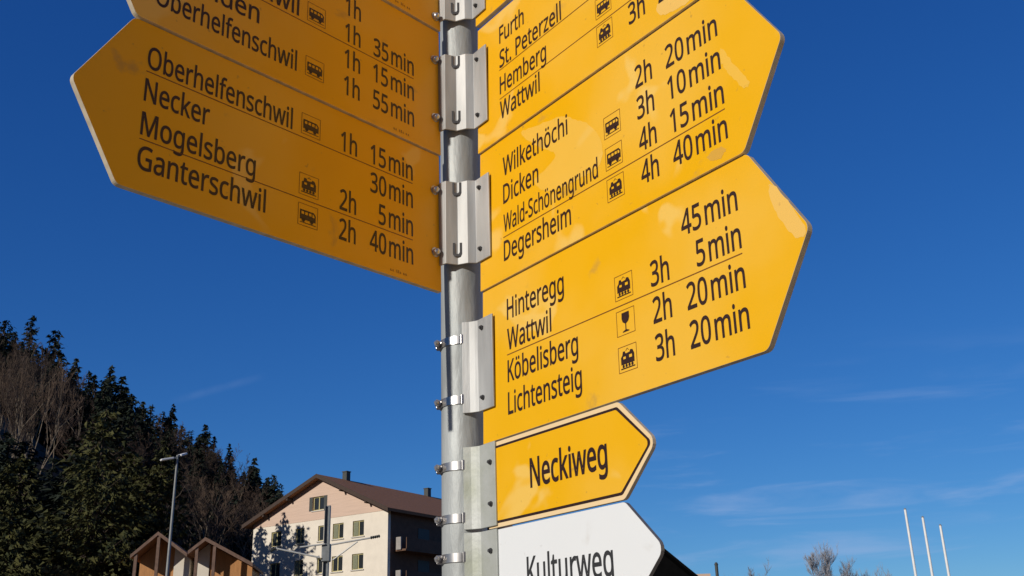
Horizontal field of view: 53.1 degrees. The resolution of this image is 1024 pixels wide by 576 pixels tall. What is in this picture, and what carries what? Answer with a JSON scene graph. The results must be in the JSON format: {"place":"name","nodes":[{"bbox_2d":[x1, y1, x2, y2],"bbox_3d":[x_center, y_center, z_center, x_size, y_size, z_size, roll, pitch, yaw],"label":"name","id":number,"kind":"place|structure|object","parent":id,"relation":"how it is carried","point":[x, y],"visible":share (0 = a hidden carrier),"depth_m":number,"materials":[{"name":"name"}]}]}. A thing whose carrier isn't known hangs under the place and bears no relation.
{"place":"outdoors","nodes":[
{"label":"outdoors","id":0,"kind":"place"},
{"bbox_2d":[0,415,243,556],"bbox_3d":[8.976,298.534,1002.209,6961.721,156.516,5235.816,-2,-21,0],"label":"ground","id":1,"kind":"structure","parent":0,"point":[40,447],"depth_m":160.49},
{"bbox_2d":[0,335,11,407],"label":"spruce","id":2,"kind":"object","parent":1,"relation":"on","point":[4,344],"visible":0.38,"depth_m":179.91,"materials":[{"name":"green plant"}]},
{"bbox_2d":[0,320,17,343],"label":"spruce","id":3,"kind":"object","parent":1,"relation":"on","point":[7,334],"visible":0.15,"depth_m":243.57,"materials":[{"name":"green plant"}]},
{"bbox_2d":[1,333,21,415],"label":"spruce","id":4,"kind":"object","parent":1,"relation":"on","point":[10,347],"visible":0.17,"depth_m":183.73,"materials":[{"name":"green plant"}]},
{"bbox_2d":[0,431,22,513],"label":"spruce","id":5,"kind":"object","parent":1,"relation":"on","point":[6,435],"visible":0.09,"depth_m":107.26,"materials":[{"name":"green plant"}]},
{"bbox_2d":[0,366,22,411],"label":"bare tree","id":6,"kind":"object","parent":1,"relation":"on","point":[4,375],"visible":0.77,"depth_m":129.65,"materials":[{"name":"brown plant"}]},
{"bbox_2d":[0,352,31,433],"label":"bare tree","id":7,"kind":"object","parent":1,"relation":"on","point":[14,355],"visible":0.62,"depth_m":144.95,"materials":[{"name":"brown plant"}]},
{"bbox_2d":[0,437,34,571],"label":"spruce","id":8,"kind":"object","parent":1,"relation":"on","point":[4,456],"visible":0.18,"depth_m":99.82,"materials":[{"name":"green plant"}]},
{"bbox_2d":[1,355,34,458],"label":"bare tree","id":9,"kind":"object","parent":1,"relation":"on","point":[21,397],"visible":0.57,"depth_m":127.01,"materials":[{"name":"brown plant"}]},
{"bbox_2d":[0,506,40,575],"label":"conifer","id":10,"kind":"object","parent":1,"relation":"on","point":[10,561],"visible":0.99,"depth_m":72.83,"materials":[{"name":"plant"}]},
{"bbox_2d":[6,342,37,428],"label":"spruce","id":11,"kind":"object","parent":1,"relation":"on","point":[22,346],"visible":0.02,"depth_m":201.29,"materials":[{"name":"green plant"}]},
{"bbox_2d":[0,364,46,461],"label":"bare tree","id":12,"kind":"object","parent":1,"relation":"on","point":[22,431],"visible":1,"depth_m":120.17,"materials":[{"name":"brown plant"}]},
{"bbox_2d":[0,392,46,474],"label":"bare tree","id":13,"kind":"object","parent":1,"relation":"on","point":[13,426],"visible":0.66,"depth_m":122.30,"materials":[{"name":"brown plant"}]},
{"bbox_2d":[0,337,46,432],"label":"bare tree","id":14,"kind":"object","parent":1,"relation":"on","point":[27,356],"visible":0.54,"depth_m":166.01,"materials":[{"name":"brown plant"}]},
{"bbox_2d":[9,367,39,457],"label":"bare tree","id":15,"kind":"object","parent":1,"relation":"on","point":[25,392],"visible":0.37,"depth_m":142.84,"materials":[{"name":"brown plant"}]},
{"bbox_2d":[10,440,47,518],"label":"spruce","id":16,"kind":"object","parent":1,"relation":"on","point":[24,450],"visible":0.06,"depth_m":111.85,"materials":[{"name":"green plant"}]},
{"bbox_2d":[0,327,57,420],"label":"bare tree","id":17,"kind":"object","parent":1,"relation":"on","point":[27,332],"visible":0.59,"depth_m":174.70,"materials":[{"name":"brown plant"}]},
{"bbox_2d":[0,454,61,575],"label":"conifer","id":18,"kind":"object","parent":1,"relation":"on","point":[25,487],"visible":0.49,"depth_m":79.23,"materials":[{"name":"plant"}]},
{"bbox_2d":[21,315,41,361],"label":"spruce","id":19,"kind":"object","parent":1,"relation":"on","point":[31,324],"visible":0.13,"depth_m":265.90,"materials":[{"name":"green plant"}]},
{"bbox_2d":[12,353,51,434],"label":"bare tree","id":20,"kind":"object","parent":1,"relation":"on","point":[38,363],"visible":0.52,"depth_m":152.83,"materials":[{"name":"brown plant"}]},
{"bbox_2d":[22,375,49,476],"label":"bare tree","id":21,"kind":"object","parent":1,"relation":"on","point":[28,437],"visible":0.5,"depth_m":128.82,"materials":[{"name":"brown plant"}]},
{"bbox_2d":[20,466,59,543],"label":"spruce","id":22,"kind":"object","parent":1,"relation":"on","point":[48,474],"visible":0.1,"depth_m":105.68,"materials":[{"name":"green plant"}]},
{"bbox_2d":[22,343,58,439],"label":"bare tree","id":23,"kind":"object","parent":1,"relation":"on","point":[41,364],"visible":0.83,"depth_m":146.97,"materials":[{"name":"brown plant"}]},
{"bbox_2d":[25,370,57,441],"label":"spruce","id":24,"kind":"object","parent":1,"relation":"on","point":[37,409],"visible":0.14,"depth_m":192.80,"materials":[{"name":"green plant"}]},
{"bbox_2d":[34,394,56,446],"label":"spruce","id":25,"kind":"object","parent":1,"relation":"on","point":[42,436],"visible":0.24,"depth_m":184.14,"materials":[{"name":"green plant"}]},
{"bbox_2d":[30,350,67,427],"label":"spruce","id":26,"kind":"object","parent":1,"relation":"on","point":[59,353],"visible":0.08,"depth_m":208.35,"materials":[{"name":"green plant"}]},
{"bbox_2d":[34,362,64,451],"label":"bare tree","id":27,"kind":"object","parent":1,"relation":"on","point":[52,378],"visible":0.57,"depth_m":156.83,"materials":[{"name":"brown plant"}]},
{"bbox_2d":[23,357,76,438],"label":"bare tree","id":28,"kind":"object","parent":1,"relation":"on","point":[56,389],"visible":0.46,"depth_m":180.44,"materials":[{"name":"brown plant"}]},
{"bbox_2d":[36,330,69,373],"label":"spruce","id":29,"kind":"object","parent":1,"relation":"on","point":[56,345],"visible":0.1,"depth_m":250.95,"materials":[{"name":"green plant"}]},
{"bbox_2d":[1,436,105,560],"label":"spruce","id":30,"kind":"object","parent":1,"relation":"on","point":[71,443],"visible":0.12,"depth_m":98.80,"materials":[{"name":"green plant"}]},
{"bbox_2d":[33,359,82,474],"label":"bare tree","id":31,"kind":"object","parent":1,"relation":"on","point":[57,433],"visible":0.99,"depth_m":121.90,"materials":[{"name":"brown plant"}]},
{"bbox_2d":[42,375,77,450],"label":"bare tree","id":32,"kind":"object","parent":1,"relation":"on","point":[51,412],"visible":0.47,"depth_m":171.67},
{"bbox_2d":[44,372,83,459],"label":"spruce","id":33,"kind":"object","parent":1,"relation":"on","point":[63,443],"visible":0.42,"depth_m":181.26,"materials":[{"name":"green plant"}]},
{"bbox_2d":[48,383,80,468],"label":"bare tree","id":34,"kind":"object","parent":1,"relation":"on","point":[72,398],"visible":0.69,"depth_m":148.31,"materials":[{"name":"brown plant"}]},
{"bbox_2d":[45,406,98,457],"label":"bare tree","id":35,"kind":"object","parent":1,"relation":"on","point":[67,428],"visible":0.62,"depth_m":143.96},
{"bbox_2d":[46,373,97,446],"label":"bare tree","id":36,"kind":"object","parent":1,"relation":"on","point":[82,403],"visible":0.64,"depth_m":156.29,"materials":[{"name":"brown plant"}]},
{"bbox_2d":[33,447,115,574],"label":"spruce","id":37,"kind":"object","parent":1,"relation":"on","point":[71,485],"visible":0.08,"depth_m":96.73,"materials":[{"name":"green plant"}]},
{"bbox_2d":[67,358,81,390],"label":"spruce","id":38,"kind":"object","parent":1,"relation":"on","point":[73,369],"visible":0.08,"depth_m":218.81,"materials":[{"name":"green plant"}]},
{"bbox_2d":[6,409,165,575],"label":"conifer","id":39,"kind":"object","parent":1,"relation":"on","point":[85,550],"visible":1,"depth_m":78.83,"materials":[{"name":"plant"}]},
{"bbox_2d":[73,374,100,458],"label":"spruce","id":40,"kind":"object","parent":1,"relation":"on","point":[94,385],"visible":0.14,"depth_m":190.63,"materials":[{"name":"green plant"}]},
{"bbox_2d":[79,380,119,452],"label":"spruce","id":41,"kind":"object","parent":1,"relation":"on","point":[91,409],"visible":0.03,"depth_m":176.00,"materials":[{"name":"green plant"}]},
{"bbox_2d":[81,379,119,468],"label":"spruce","id":42,"kind":"object","parent":1,"relation":"on","point":[103,405],"visible":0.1,"depth_m":149.45,"materials":[{"name":"green plant"}]},
{"bbox_2d":[101,365,116,402],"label":"spruce","id":43,"kind":"object","parent":1,"relation":"on","point":[109,376],"visible":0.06,"depth_m":248.65,"materials":[{"name":"green plant"}]},
{"bbox_2d":[82,453,153,575],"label":"conifer","id":44,"kind":"object","parent":1,"relation":"on","point":[134,471],"visible":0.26,"depth_m":87.12,"materials":[{"name":"plant"}]},
{"bbox_2d":[109,376,129,419],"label":"spruce","id":45,"kind":"object","parent":1,"relation":"on","point":[122,399],"visible":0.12,"depth_m":194.03,"materials":[{"name":"green plant"}]},
{"bbox_2d":[116,403,139,458],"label":"spruce","id":46,"kind":"object","parent":1,"relation":"on","point":[131,417],"visible":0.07,"depth_m":156.28,"materials":[{"name":"green plant"}]},
{"bbox_2d":[107,415,149,510],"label":"spruce","id":47,"kind":"object","parent":1,"relation":"on","point":[117,444],"visible":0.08,"depth_m":123.97,"materials":[{"name":"green plant"}]},
{"bbox_2d":[111,394,154,483],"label":"spruce","id":48,"kind":"object","parent":1,"relation":"on","point":[131,398],"visible":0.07,"depth_m":161.27,"materials":[{"name":"green plant"}]},
{"bbox_2d":[125,410,160,492],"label":"spruce","id":49,"kind":"object","parent":1,"relation":"on","point":[141,423],"visible":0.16,"depth_m":158.89,"materials":[{"name":"green plant"}]},
{"bbox_2d":[142,446,155,516],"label":"spruce","id":50,"kind":"object","parent":1,"relation":"on","point":[147,463],"visible":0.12,"depth_m":152.63,"materials":[{"name":"green plant"}]},
{"bbox_2d":[108,440,195,575],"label":"conifer","id":51,"kind":"object","parent":1,"relation":"on","point":[159,522],"visible":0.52,"depth_m":85.90,"materials":[{"name":"plant"}]},
{"bbox_2d":[143,404,161,454],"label":"spruce","id":52,"kind":"object","parent":1,"relation":"on","point":[150,413],"visible":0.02,"depth_m":180.36,"materials":[{"name":"green plant"}]},
{"bbox_2d":[132,421,174,464],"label":"bare tree","id":53,"kind":"object","parent":1,"relation":"on","point":[152,461],"visible":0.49,"depth_m":154.20,"materials":[{"name":"brown plant"}]},
{"bbox_2d":[146,421,162,493],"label":"spruce","id":54,"kind":"object","parent":1,"relation":"on","point":[152,437],"visible":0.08,"depth_m":166.24,"materials":[{"name":"green plant"}]},
{"bbox_2d":[130,532,194,575],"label":"chalet","id":55,"kind":"object","parent":1,"relation":"on","point":[150,555],"visible":0.93,"depth_m":71.43,"materials":[{"name":"beige paint"}]},
{"bbox_2d":[154,411,171,450],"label":"spruce","id":56,"kind":"object","parent":1,"relation":"on","point":[166,423],"visible":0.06,"depth_m":227.76,"materials":[{"name":"green plant"}]},
{"bbox_2d":[156,437,182,497],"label":"spruce","id":57,"kind":"object","parent":1,"relation":"on","point":[172,453],"visible":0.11,"depth_m":167.24,"materials":[{"name":"green plant"}]},
{"bbox_2d":[163,404,178,433],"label":"spruce","id":58,"kind":"object","parent":1,"relation":"on","point":[172,416],"visible":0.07,"depth_m":246.03,"materials":[{"name":"green plant"}]},
{"bbox_2d":[160,453,186,575],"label":"street lamp","id":59,"kind":"object","parent":1,"relation":"on","point":[171,524],"visible":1,"depth_m":30.70,"materials":[{"name":"metal"}]},
{"bbox_2d":[160,460,198,550],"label":"spruce","id":60,"kind":"object","parent":1,"relation":"on","point":[179,469],"visible":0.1,"depth_m":130.71,"materials":[{"name":"green plant"}]},
{"bbox_2d":[178,430,194,500],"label":"spruce","id":61,"kind":"object","parent":1,"relation":"on","point":[186,442],"visible":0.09,"depth_m":194.52,"materials":[{"name":"green plant"}]},
{"bbox_2d":[178,436,209,549],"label":"spruce","id":62,"kind":"object","parent":1,"relation":"on","point":[199,453],"visible":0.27,"depth_m":151.07,"materials":[{"name":"green plant"}]},
{"bbox_2d":[180,470,213,543],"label":"bare tree","id":63,"kind":"object","parent":1,"relation":"on","point":[193,482],"visible":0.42,"depth_m":142.77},
{"bbox_2d":[172,443,223,487],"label":"bare tree","id":64,"kind":"object","parent":1,"relation":"on","point":[214,458],"visible":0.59,"depth_m":159.56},
{"bbox_2d":[180,449,224,551],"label":"bare tree","id":65,"kind":"object","parent":1,"relation":"on","point":[193,458],"visible":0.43,"depth_m":145.48,"materials":[{"name":"brown plant"}]},
{"bbox_2d":[199,424,213,459],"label":"spruce","id":66,"kind":"object","parent":1,"relation":"on","point":[205,435],"visible":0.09,"depth_m":223.85,"materials":[{"name":"green plant"}]},
{"bbox_2d":[165,467,248,540],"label":"bare tree","id":67,"kind":"object","parent":1,"relation":"on","point":[208,521],"visible":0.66,"depth_m":121.69,"materials":[{"name":"brown plant"}]},
{"bbox_2d":[179,476,238,547],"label":"bare tree","id":68,"kind":"object","parent":1,"relation":"on","point":[205,516],"visible":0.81,"depth_m":118.79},
{"bbox_2d":[175,489,249,548],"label":"bare tree","id":69,"kind":"object","parent":1,"relation":"on","point":[223,514],"visible":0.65,"depth_m":118.56,"materials":[{"name":"brown plant"}]},
{"bbox_2d":[200,464,230,547],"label":"spruce","id":70,"kind":"object","parent":1,"relation":"on","point":[219,476],"visible":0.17,"depth_m":140.10,"materials":[{"name":"green plant"}]},
{"bbox_2d":[195,476,243,537],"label":"bare tree","id":71,"kind":"object","parent":1,"relation":"on","point":[219,499],"visible":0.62,"depth_m":138.28,"materials":[{"name":"brown plant"}]},
{"bbox_2d":[200,443,242,494],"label":"bare tree","id":72,"kind":"object","parent":1,"relation":"on","point":[223,463],"visible":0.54,"depth_m":161.02,"materials":[{"name":"brown plant"}]},
{"bbox_2d":[188,537,262,575],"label":"chalet","id":73,"kind":"object","parent":1,"relation":"on","point":[212,558],"visible":1,"depth_m":71.84,"materials":[{"name":"beige paint"}]},
{"bbox_2d":[210,466,250,554],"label":"spruce","id":74,"kind":"object","parent":1,"relation":"on","point":[229,480],"visible":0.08,"depth_m":154.93,"materials":[{"name":"green plant"}]},
{"bbox_2d":[206,502,260,558],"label":"bare tree","id":75,"kind":"object","parent":1,"relation":"on","point":[241,534],"visible":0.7,"depth_m":118.58,"materials":[{"name":"brown plant"}]},
{"bbox_2d":[219,495,249,560],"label":"spruce","id":76,"kind":"object","parent":1,"relation":"on","point":[235,501],"visible":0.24,"depth_m":137.31,"materials":[{"name":"green plant"}]},
{"bbox_2d":[204,454,277,536],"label":"bare tree","id":77,"kind":"object","parent":1,"relation":"on","point":[233,480],"visible":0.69,"depth_m":147.62,"materials":[{"name":"brown plant"}]},
{"bbox_2d":[226,485,261,556],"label":"bare tree","id":78,"kind":"object","parent":1,"relation":"on","point":[256,495],"visible":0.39,"depth_m":141.72,"materials":[{"name":"brown plant"}]},
{"bbox_2d":[237,470,256,535],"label":"spruce","id":79,"kind":"object","parent":1,"relation":"on","point":[251,481],"visible":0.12,"depth_m":186.32,"materials":[{"name":"green plant"}]},
{"bbox_2d":[227,482,270,541],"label":"bare tree","id":80,"kind":"object","parent":1,"relation":"on","point":[254,507],"visible":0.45,"depth_m":146.15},
{"bbox_2d":[248,484,281,560],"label":"spruce","id":81,"kind":"object","parent":1,"relation":"on","point":[272,492],"visible":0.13,"depth_m":129.35,"materials":[{"name":"green plant"}]},
{"bbox_2d":[270,505,379,575],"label":"catenary mast","id":82,"kind":"object","parent":1,"relation":"on","point":[326,553],"visible":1,"depth_m":36.01,"materials":[{"name":"metal"}]},
{"bbox_2d":[241,471,511,575],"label":"apartment house","id":83,"kind":"structure","parent":1,"relation":"on","point":[406,528],"depth_m":91.41,"materials":[{"name":"beige paint"}]},
{"bbox_2d":[270,563,279,575],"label":"window","id":84,"kind":"structure","parent":83,"relation":"in","point":[275,568],"depth_m":93.64,"materials":[{"name":"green glass"}]},
{"bbox_2d":[269,531,281,547],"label":"window","id":85,"kind":"structure","parent":83,"relation":"in","point":[276,536],"depth_m":94.59,"materials":[{"name":"green glass"}]},
{"bbox_2d":[295,560,302,575],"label":"window","id":86,"kind":"structure","parent":83,"relation":"in","point":[298,564],"depth_m":92.01,"materials":[{"name":"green glass"}]},
{"bbox_2d":[294,528,304,544],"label":"window","id":87,"kind":"structure","parent":83,"relation":"in","point":[300,532],"depth_m":93.05,"materials":[{"name":"green glass"}]},
{"bbox_2d":[309,495,326,511],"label":"window","id":88,"kind":"structure","parent":83,"relation":"in","point":[320,502],"depth_m":92.94,"materials":[{"name":"green glass"}]},
{"bbox_2d":[330,556,342,572],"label":"window","id":89,"kind":"structure","parent":83,"relation":"in","point":[337,563],"depth_m":89.67,"materials":[{"name":"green glass"}]},
{"bbox_2d":[331,523,343,540],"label":"window","id":90,"kind":"structure","parent":83,"relation":"in","point":[338,528],"depth_m":90.63,"materials":[{"name":"green glass"}]},
{"bbox_2d":[350,553,363,570],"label":"window","id":91,"kind":"structure","parent":83,"relation":"in","point":[357,558],"depth_m":88.45,"materials":[{"name":"green glass"}]},
{"bbox_2d":[351,520,364,537],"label":"window","id":92,"kind":"structure","parent":83,"relation":"in","point":[358,525],"depth_m":89.43,"materials":[{"name":"green glass"}]},
{"bbox_2d":[803,540,854,575],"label":"bare tree","id":93,"kind":"object","parent":1,"relation":"on","point":[825,566],"visible":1,"depth_m":105.68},
{"bbox_2d":[838,561,891,575],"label":"bare tree","id":94,"kind":"object","parent":1,"relation":"on","point":[865,572],"visible":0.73,"depth_m":109.24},
{"bbox_2d":[904,508,916,575],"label":"flagpole","id":95,"kind":"object","parent":1,"relation":"on","point":[911,547],"visible":1,"depth_m":38.90,"materials":[{"name":"metal"}]},
{"bbox_2d":[921,516,933,575],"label":"flagpole","id":96,"kind":"object","parent":1,"relation":"on","point":[928,550],"visible":1,"depth_m":38.83,"materials":[{"name":"metal"}]},
{"bbox_2d":[939,524,949,575],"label":"flagpole","id":97,"kind":"object","parent":1,"relation":"on","point":[944,551],"visible":1,"depth_m":38.79,"materials":[{"name":"metal"}]},
{"bbox_2d":[434,0,498,575],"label":"signpost","id":98,"kind":"object","parent":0,"point":[466,468],"visible":1,"depth_m":1.43,"materials":[{"name":"metal"}]},
{"bbox_2d":[70,18,440,292],"bbox_3d":[-0.286,-0.161,1.287,0.017,0.215,0.543,-21,-28,38],"label":"arrow sign","id":99,"kind":"object","parent":98,"relation":"attached to","point":[174,120],"visible":1,"depth_m":1.26,"materials":[{"name":"metal"}]},
{"bbox_2d":[126,0,440,155],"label":"arrow sign","id":100,"kind":"object","parent":98,"relation":"attached to","point":[373,63],"visible":1,"depth_m":1.41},
{"bbox_2d":[382,0,439,32],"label":"arrow sign","id":101,"kind":"object","parent":98,"relation":"attached to","point":[425,13],"visible":1,"depth_m":1.57,"materials":[{"name":"yellow metal"}]},
{"bbox_2d":[476,0,511,27],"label":"arrow sign","id":102,"kind":"object","parent":98,"relation":"attached to","point":[491,10],"visible":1,"depth_m":1.56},
{"bbox_2d":[489,402,655,529],"bbox_3d":[0.061,0.210,1.210,0.007,0.109,0.307,13,-25,-34],"label":"trail arrow","id":103,"kind":"object","parent":98,"relation":"attached to","point":[601,456],"visible":1,"depth_m":1.20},
{"bbox_2d":[498,502,664,575],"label":"trail arrow","id":104,"kind":"object","parent":98,"relation":"attached to","point":[621,539],"visible":1,"depth_m":1.15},
{"bbox_2d":[478,0,698,154],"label":"arrow sign","id":105,"kind":"object","parent":98,"relation":"attached to","point":[542,55],"visible":1,"depth_m":1.40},
{"bbox_2d":[480,0,784,291],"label":"arrow sign","id":106,"kind":"object","parent":98,"relation":"attached to","point":[674,104],"visible":1,"depth_m":1.22,"materials":[{"name":"metal"}]},
{"bbox_2d":[483,155,811,444],"bbox_3d":[0.124,0.024,1.187,0.011,0.215,0.546,14,-26,-34],"label":"arrow sign","id":107,"kind":"object","parent":98,"relation":"attached to","point":[696,278],"visible":1,"depth_m":1.14,"materials":[{"name":"metal"}]},
{"bbox_2d":[0,0,1023,575],"label":"sky","id":108,"kind":"structure","parent":0,"point":[891,381],"materials":[{"name":"blue"}]},
{"bbox_2d":[653,548,697,575],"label":"shed","id":109,"kind":"structure","parent":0,"point":[670,564],"depth_m":29.47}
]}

